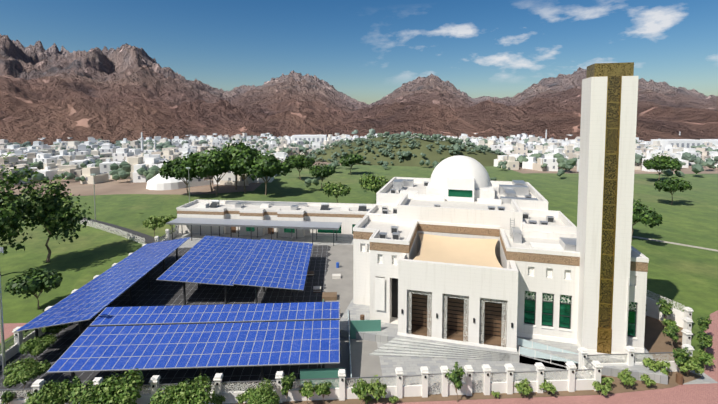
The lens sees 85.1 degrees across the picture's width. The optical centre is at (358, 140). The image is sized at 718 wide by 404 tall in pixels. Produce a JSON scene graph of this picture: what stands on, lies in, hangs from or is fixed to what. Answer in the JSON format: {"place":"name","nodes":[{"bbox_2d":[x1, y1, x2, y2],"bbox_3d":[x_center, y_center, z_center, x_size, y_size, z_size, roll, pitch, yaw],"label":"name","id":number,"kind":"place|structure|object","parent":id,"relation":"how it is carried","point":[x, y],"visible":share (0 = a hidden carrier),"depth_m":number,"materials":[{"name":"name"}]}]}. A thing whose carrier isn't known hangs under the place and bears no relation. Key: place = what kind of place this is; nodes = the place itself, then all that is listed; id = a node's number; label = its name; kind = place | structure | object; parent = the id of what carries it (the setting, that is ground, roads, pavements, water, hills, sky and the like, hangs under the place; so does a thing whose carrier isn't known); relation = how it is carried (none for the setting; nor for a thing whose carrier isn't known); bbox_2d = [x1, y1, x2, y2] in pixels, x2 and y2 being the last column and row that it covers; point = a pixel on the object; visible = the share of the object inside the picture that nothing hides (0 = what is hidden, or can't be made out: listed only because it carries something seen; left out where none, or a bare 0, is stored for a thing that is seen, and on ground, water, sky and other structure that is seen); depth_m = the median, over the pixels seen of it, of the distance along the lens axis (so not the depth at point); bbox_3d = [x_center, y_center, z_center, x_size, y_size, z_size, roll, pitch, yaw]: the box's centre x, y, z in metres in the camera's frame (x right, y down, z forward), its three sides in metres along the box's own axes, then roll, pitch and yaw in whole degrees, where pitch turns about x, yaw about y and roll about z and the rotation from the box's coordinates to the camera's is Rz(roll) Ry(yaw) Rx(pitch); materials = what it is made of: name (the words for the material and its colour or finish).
{"place":"outdoors","nodes":[
{"label":"outdoors","id":0,"kind":"place"},
{"bbox_2d":[0,34,717,144],"bbox_3d":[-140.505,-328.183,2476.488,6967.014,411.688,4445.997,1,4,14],"label":"mountains","id":1,"kind":"structure","parent":0,"point":[51,94],"depth_m":588.35,"materials":[{"name":"brown stone"}]},
{"bbox_2d":[0,149,717,403],"bbox_3d":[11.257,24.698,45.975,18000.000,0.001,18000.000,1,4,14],"label":"ground","id":2,"kind":"structure","parent":0,"point":[686,276],"depth_m":103.34,"materials":[{"name":"green plant"}]},
{"bbox_2d":[0,152,37,275],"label":"tall tree","id":3,"kind":"object","parent":2,"relation":"on","point":[9,200],"visible":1,"depth_m":67.20,"materials":[{"name":"green plant"}]},
{"bbox_2d":[4,268,62,308],"bbox_3d":[-45.931,21.129,55.401,6.324,6.012,5.833,-2,4,-34],"label":"dark round tree","id":4,"kind":"object","parent":2,"relation":"on","point":[32,282],"visible":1,"depth_m":54.63,"materials":[{"name":"green plant"}]},
{"bbox_2d":[15,173,91,261],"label":"tall tree","id":5,"kind":"object","parent":2,"relation":"on","point":[51,213],"visible":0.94,"depth_m":72.87,"materials":[{"name":"green plant"}]},
{"bbox_2d":[0,167,190,386],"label":"lamp posts","id":6,"kind":"object","parent":2,"relation":"on","point":[2,328],"visible":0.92,"depth_m":39.59,"materials":[{"name":"grey metal"}]},
{"bbox_2d":[142,215,166,238],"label":"young tree","id":7,"kind":"object","parent":2,"relation":"on","point":[152,222],"visible":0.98,"depth_m":86.74,"materials":[{"name":"green plant"}]},
{"bbox_2d":[163,214,176,225],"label":"young tree","id":8,"kind":"object","parent":2,"relation":"on","point":[169,218],"visible":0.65,"depth_m":92.14,"materials":[{"name":"green plant"}]},
{"bbox_2d":[158,152,206,196],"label":"tree","id":9,"kind":"object","parent":2,"relation":"on","point":[176,168],"visible":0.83,"depth_m":129.40,"materials":[{"name":"green plant"}]},
{"bbox_2d":[187,146,220,190],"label":"tree","id":10,"kind":"object","parent":2,"relation":"on","point":[200,154],"visible":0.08,"depth_m":141.41,"materials":[{"name":"green plant"}]},
{"bbox_2d":[192,146,245,195],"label":"tree","id":11,"kind":"object","parent":2,"relation":"on","point":[211,164],"visible":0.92,"depth_m":132.58,"materials":[{"name":"green plant"}]},
{"bbox_2d":[214,138,261,189],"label":"tree","id":12,"kind":"object","parent":2,"relation":"on","point":[228,147],"depth_m":146.80,"materials":[{"name":"green plant"}]},
{"bbox_2d":[220,141,275,192],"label":"tree","id":13,"kind":"object","parent":2,"relation":"on","point":[245,160],"visible":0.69,"depth_m":136.12,"materials":[{"name":"green plant"}]},
{"bbox_2d":[245,150,292,194],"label":"tree","id":14,"kind":"object","parent":2,"relation":"on","point":[266,165],"visible":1,"depth_m":131.45,"materials":[{"name":"green plant"}]},
{"bbox_2d":[284,151,314,179],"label":"tree","id":15,"kind":"object","parent":2,"relation":"on","point":[299,161],"depth_m":166.00,"materials":[{"name":"green plant"}]},
{"bbox_2d":[309,163,335,187],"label":"dark round tree","id":16,"kind":"object","parent":2,"relation":"on","point":[324,171],"visible":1,"depth_m":146.45,"materials":[{"name":"green plant"}]},
{"bbox_2d":[323,181,350,202],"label":"tree","id":17,"kind":"object","parent":2,"relation":"on","point":[335,190],"visible":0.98,"depth_m":114.70,"materials":[{"name":"green plant"}]},
{"bbox_2d":[340,153,363,174],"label":"dark round tree","id":18,"kind":"object","parent":2,"relation":"on","point":[350,159],"visible":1,"depth_m":182.57,"materials":[{"name":"green plant"}]},
{"bbox_2d":[0,129,717,187],"bbox_3d":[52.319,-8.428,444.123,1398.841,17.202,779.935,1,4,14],"label":"trees","id":19,"kind":"object","parent":2,"relation":"on","point":[122,170],"visible":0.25,"depth_m":225.89,"materials":[{"name":"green plant"}]},
{"bbox_2d":[0,130,717,189],"bbox_3d":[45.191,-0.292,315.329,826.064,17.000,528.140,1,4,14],"label":"town","id":20,"kind":"object","parent":2,"relation":"on","point":[135,159],"visible":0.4,"depth_m":235.36},
{"bbox_2d":[359,173,389,192],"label":"tree","id":21,"kind":"object","parent":2,"relation":"on","point":[374,183],"visible":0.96,"depth_m":117.72,"materials":[{"name":"green plant"}]},
{"bbox_2d":[340,62,667,384],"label":"mosque","id":22,"kind":"structure","parent":2,"relation":"on","point":[558,289],"depth_m":45.94,"materials":[{"name":"stone"}]},
{"bbox_2d":[413,233,502,267],"bbox_3d":[12.941,14.710,51.680,11.400,0.760,11.550,1,4,14],"label":"shade sail","id":23,"kind":"object","parent":22,"relation":"attached to","point":[459,250],"visible":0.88,"depth_m":52.40,"materials":[{"name":"beige fabric"}]},
{"bbox_2d":[429,155,491,188],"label":"dome","id":24,"kind":"structure","parent":22,"relation":"on","point":[460,166],"depth_m":70.41,"materials":[{"name":"white paint"}]},
{"bbox_2d":[631,199,662,240],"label":"fairway tree","id":25,"kind":"object","parent":2,"relation":"on","point":[642,214],"visible":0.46,"depth_m":81.90,"materials":[{"name":"green plant"}]},
{"bbox_2d":[642,152,681,179],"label":"tree","id":26,"kind":"object","parent":2,"relation":"on","point":[657,162],"depth_m":160.88,"materials":[{"name":"green plant"}]},
{"bbox_2d":[654,175,691,204],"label":"fairway tree","id":27,"kind":"object","parent":2,"relation":"on","point":[673,184],"visible":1,"depth_m":119.02,"materials":[{"name":"green plant"}]},
{"bbox_2d":[696,316,712,331],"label":"shrub","id":28,"kind":"object","parent":2,"relation":"on","point":[703,324],"visible":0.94,"depth_m":47.45,"materials":[{"name":"green plant"}]},
{"bbox_2d":[696,331,712,351],"bbox_3d":[39.047,23.239,44.042,1.524,3.162,1.512,-1,4,-21],"label":"shrub","id":29,"kind":"object","parent":2,"relation":"on","point":[705,342],"visible":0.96,"depth_m":43.93,"materials":[{"name":"green plant"}]},
{"bbox_2d":[0,233,717,403],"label":"pavement","id":30,"kind":"structure","parent":0,"point":[327,255],"depth_m":43.87,"materials":[{"name":"grey concrete"}]},
{"bbox_2d":[0,391,16,403],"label":"shrub","id":31,"kind":"object","parent":30,"relation":"on","point":[7,397],"visible":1,"depth_m":35.86,"materials":[{"name":"green plant"}]},
{"bbox_2d":[2,356,50,390],"bbox_3d":[-33.300,23.476,38.967,3.923,3.344,3.303,1,4,9],"label":"tree","id":32,"kind":"object","parent":30,"relation":"on","point":[21,371],"visible":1,"depth_m":38.42,"materials":[{"name":"green plant"}]},
{"bbox_2d":[25,391,36,400],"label":"shrub","id":33,"kind":"object","parent":30,"relation":"on","point":[29,395],"visible":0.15,"depth_m":35.93,"materials":[{"name":"green plant"}]},
{"bbox_2d":[19,333,56,360],"bbox_3d":[-36.082,23.404,44.000,2.831,2.866,3.362,3,4,36],"label":"tree","id":34,"kind":"object","parent":30,"relation":"on","point":[36,346],"visible":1,"depth_m":43.50,"materials":[{"name":"green plant"}]},
{"bbox_2d":[24,380,67,403],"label":"tree","id":35,"kind":"object","parent":30,"relation":"on","point":[54,393],"visible":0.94,"depth_m":34.72,"materials":[{"name":"green plant"}]},
{"bbox_2d":[41,323,69,337],"bbox_3d":[-37.351,23.369,48.422,2.802,2.388,2.359,0,4,0],"label":"tree","id":36,"kind":"object","parent":30,"relation":"on","point":[53,329],"visible":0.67,"depth_m":47.65,"materials":[{"name":"green plant"}]},
{"bbox_2d":[62,375,82,403],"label":"tree","id":37,"kind":"object","parent":30,"relation":"on","point":[71,386],"visible":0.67,"depth_m":35.49,"materials":[{"name":"green plant"}]},
{"bbox_2d":[69,368,144,403],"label":"tree","id":38,"kind":"object","parent":30,"relation":"on","point":[121,389],"visible":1,"depth_m":33.85,"materials":[{"name":"green plant"}]},
{"bbox_2d":[14,235,339,386],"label":"solar panels","id":39,"kind":"object","parent":30,"relation":"on","point":[190,339],"visible":0.9,"depth_m":45.31,"materials":[{"name":"blue glass"}]},
{"bbox_2d":[150,374,211,403],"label":"tree","id":40,"kind":"object","parent":30,"relation":"on","point":[193,392],"visible":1,"depth_m":34.00,"materials":[{"name":"green plant"}]},
{"bbox_2d":[210,391,225,403],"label":"shrub","id":41,"kind":"object","parent":30,"relation":"on","point":[218,400],"visible":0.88,"depth_m":36.75,"materials":[{"name":"green plant"}]},
{"bbox_2d":[236,393,248,403],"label":"shrub","id":42,"kind":"object","parent":30,"relation":"on","point":[241,398],"visible":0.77,"depth_m":36.67,"materials":[{"name":"green plant"}]},
{"bbox_2d":[244,378,279,403],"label":"tree","id":43,"kind":"object","parent":30,"relation":"on","point":[266,394],"visible":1,"depth_m":35.43,"materials":[{"name":"green plant"}]},
{"bbox_2d":[166,199,374,245],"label":"annex","id":44,"kind":"object","parent":30,"relation":"on","point":[278,218],"visible":0.85,"depth_m":90.05,"materials":[{"name":"white stone"}]},
{"bbox_2d":[281,372,295,403],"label":"tree","id":45,"kind":"object","parent":30,"relation":"on","point":[287,383],"visible":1,"depth_m":36.82,"materials":[{"name":"green plant"}]},
{"bbox_2d":[299,381,314,403],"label":"shrub","id":46,"kind":"object","parent":30,"relation":"on","point":[306,390],"visible":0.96,"depth_m":36.82,"materials":[{"name":"green plant"}]},
{"bbox_2d":[314,381,331,402],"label":"shrub","id":47,"kind":"object","parent":30,"relation":"on","point":[323,389],"visible":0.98,"depth_m":37.24,"materials":[{"name":"green plant"}]},
{"bbox_2d":[0,225,694,403],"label":"boundary wall","id":48,"kind":"structure","parent":30,"relation":"on","point":[590,372],"depth_m":38.66,"materials":[{"name":"white stone"}]},
{"bbox_2d":[351,378,371,403],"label":"shrub","id":49,"kind":"object","parent":30,"relation":"on","point":[361,389],"visible":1,"depth_m":36.76,"materials":[{"name":"green plant"}]},
{"bbox_2d":[364,395,372,403],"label":"shrub","id":50,"kind":"object","parent":30,"relation":"on","point":[368,399],"visible":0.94,"depth_m":37.27,"materials":[{"name":"green plant"}]},
{"bbox_2d":[369,375,386,400],"bbox_3d":[1.701,24.171,37.763,2.039,2.116,2.678,0,4,3],"label":"shrub","id":51,"kind":"object","parent":30,"relation":"on","point":[377,392],"visible":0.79,"depth_m":37.28,"materials":[{"name":"green plant"}]},
{"bbox_2d":[388,396,398,403],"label":"shrub","id":52,"kind":"object","parent":30,"relation":"on","point":[393,399],"visible":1,"depth_m":37.22,"materials":[{"name":"green plant"}]},
{"bbox_2d":[445,362,464,401],"bbox_3d":[9.288,23.455,37.644,1.680,3.513,1.694,-1,4,-13],"label":"tree","id":53,"kind":"object","parent":30,"relation":"on","point":[455,376],"visible":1,"depth_m":37.34,"materials":[{"name":"green plant"}]},
{"bbox_2d":[286,262,683,388],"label":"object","id":54,"kind":"object","parent":30,"relation":"on","point":[362,324],"visible":0.56,"depth_m":48.27,"materials":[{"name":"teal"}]},
{"bbox_2d":[491,391,499,397],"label":"shrub","id":55,"kind":"object","parent":30,"relation":"on","point":[496,394],"visible":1,"depth_m":38.12,"materials":[{"name":"green plant"}]},
{"bbox_2d":[514,378,532,396],"bbox_3d":[16.122,24.387,38.364,2.021,1.597,1.539,-3,5,-42],"label":"shrub","id":56,"kind":"object","parent":30,"relation":"on","point":[524,388],"visible":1,"depth_m":38.12,"materials":[{"name":"green plant"}]},
{"bbox_2d":[539,379,556,394],"bbox_3d":[18.562,24.423,38.640,1.434,1.488,1.883,-1,4,-14],"label":"shrub","id":57,"kind":"object","parent":30,"relation":"on","point":[547,387],"visible":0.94,"depth_m":38.42,"materials":[{"name":"green plant"}]},
{"bbox_2d":[592,381,610,395],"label":"shrub","id":58,"kind":"object","parent":30,"relation":"on","point":[598,386],"visible":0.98,"depth_m":38.31,"materials":[{"name":"green plant"}]},
{"bbox_2d":[601,375,613,385],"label":"shrub","id":59,"kind":"object","parent":30,"relation":"on","point":[606,379],"visible":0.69,"depth_m":39.31,"materials":[{"name":"green plant"}]},
{"bbox_2d":[617,368,636,387],"bbox_3d":[27.076,24.243,39.665,1.665,1.729,2.187,3,5,44],"label":"shrub","id":60,"kind":"object","parent":30,"relation":"on","point":[624,376],"visible":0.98,"depth_m":39.42,"materials":[{"name":"green plant"}]},
{"bbox_2d":[640,374,655,386],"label":"shrub","id":61,"kind":"object","parent":30,"relation":"on","point":[647,380],"visible":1,"depth_m":39.54,"materials":[{"name":"green plant"}]},
{"bbox_2d":[642,357,670,374],"bbox_3d":[31.436,23.989,41.293,2.588,2.045,1.970,1,4,19],"label":"shrub","id":62,"kind":"object","parent":30,"relation":"on","point":[652,364],"visible":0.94,"depth_m":41.02,"materials":[{"name":"green plant"}]},
{"bbox_2d":[656,298,672,327],"bbox_3d":[39.622,22.494,50.503,1.863,3.865,1.848,-2,4,-26],"label":"tree","id":63,"kind":"object","parent":30,"relation":"on","point":[665,309],"visible":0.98,"depth_m":50.34,"materials":[{"name":"green plant"}]},
{"bbox_2d":[662,322,678,350],"bbox_3d":[36.522,23.134,45.760,1.512,3.162,1.524,-1,4,-13],"label":"tree","id":64,"kind":"object","parent":30,"relation":"on","point":[670,332],"visible":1,"depth_m":45.58,"materials":[{"name":"green plant"}]},
{"bbox_2d":[661,319,680,338],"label":"tree","id":65,"kind":"object","parent":30,"relation":"on","point":[666,323],"visible":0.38,"depth_m":48.32,"materials":[{"name":"green plant"}]},
{"bbox_2d":[672,347,690,373],"bbox_3d":[33.751,23.351,41.209,1.584,3.284,1.571,-2,4,-31],"label":"tree","id":66,"kind":"object","parent":30,"relation":"on","point":[680,356],"visible":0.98,"depth_m":40.86,"materials":[{"name":"green plant"}]},
{"bbox_2d":[677,354,703,376],"bbox_3d":[34.809,23.845,41.253,2.262,2.348,2.971,2,4,29],"label":"shrub","id":67,"kind":"object","parent":30,"relation":"on","point":[690,364],"visible":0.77,"depth_m":40.72,"materials":[{"name":"green plant"}]},
{"bbox_2d":[696,349,714,370],"bbox_3d":[37.338,23.846,42.180,1.906,2.169,1.524,-3,5,-41],"label":"shrub","id":68,"kind":"object","parent":30,"relation":"on","point":[705,358],"visible":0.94,"depth_m":41.91,"materials":[{"name":"green plant"}]},
{"bbox_2d":[0,0,717,103],"label":"sky","id":69,"kind":"structure","parent":0,"point":[365,49],"materials":[{"name":"blue"}]},
{"bbox_2d":[80,217,717,251],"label":"path","id":70,"kind":"structure","parent":0,"point":[130,234],"depth_m":90.93,"materials":[{"name":"concrete"}]},
{"bbox_2d":[309,137,496,166],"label":"green hill","id":71,"kind":"structure","parent":0,"point":[486,158],"depth_m":226.77,"materials":[{"name":"green plant"}]}
]}

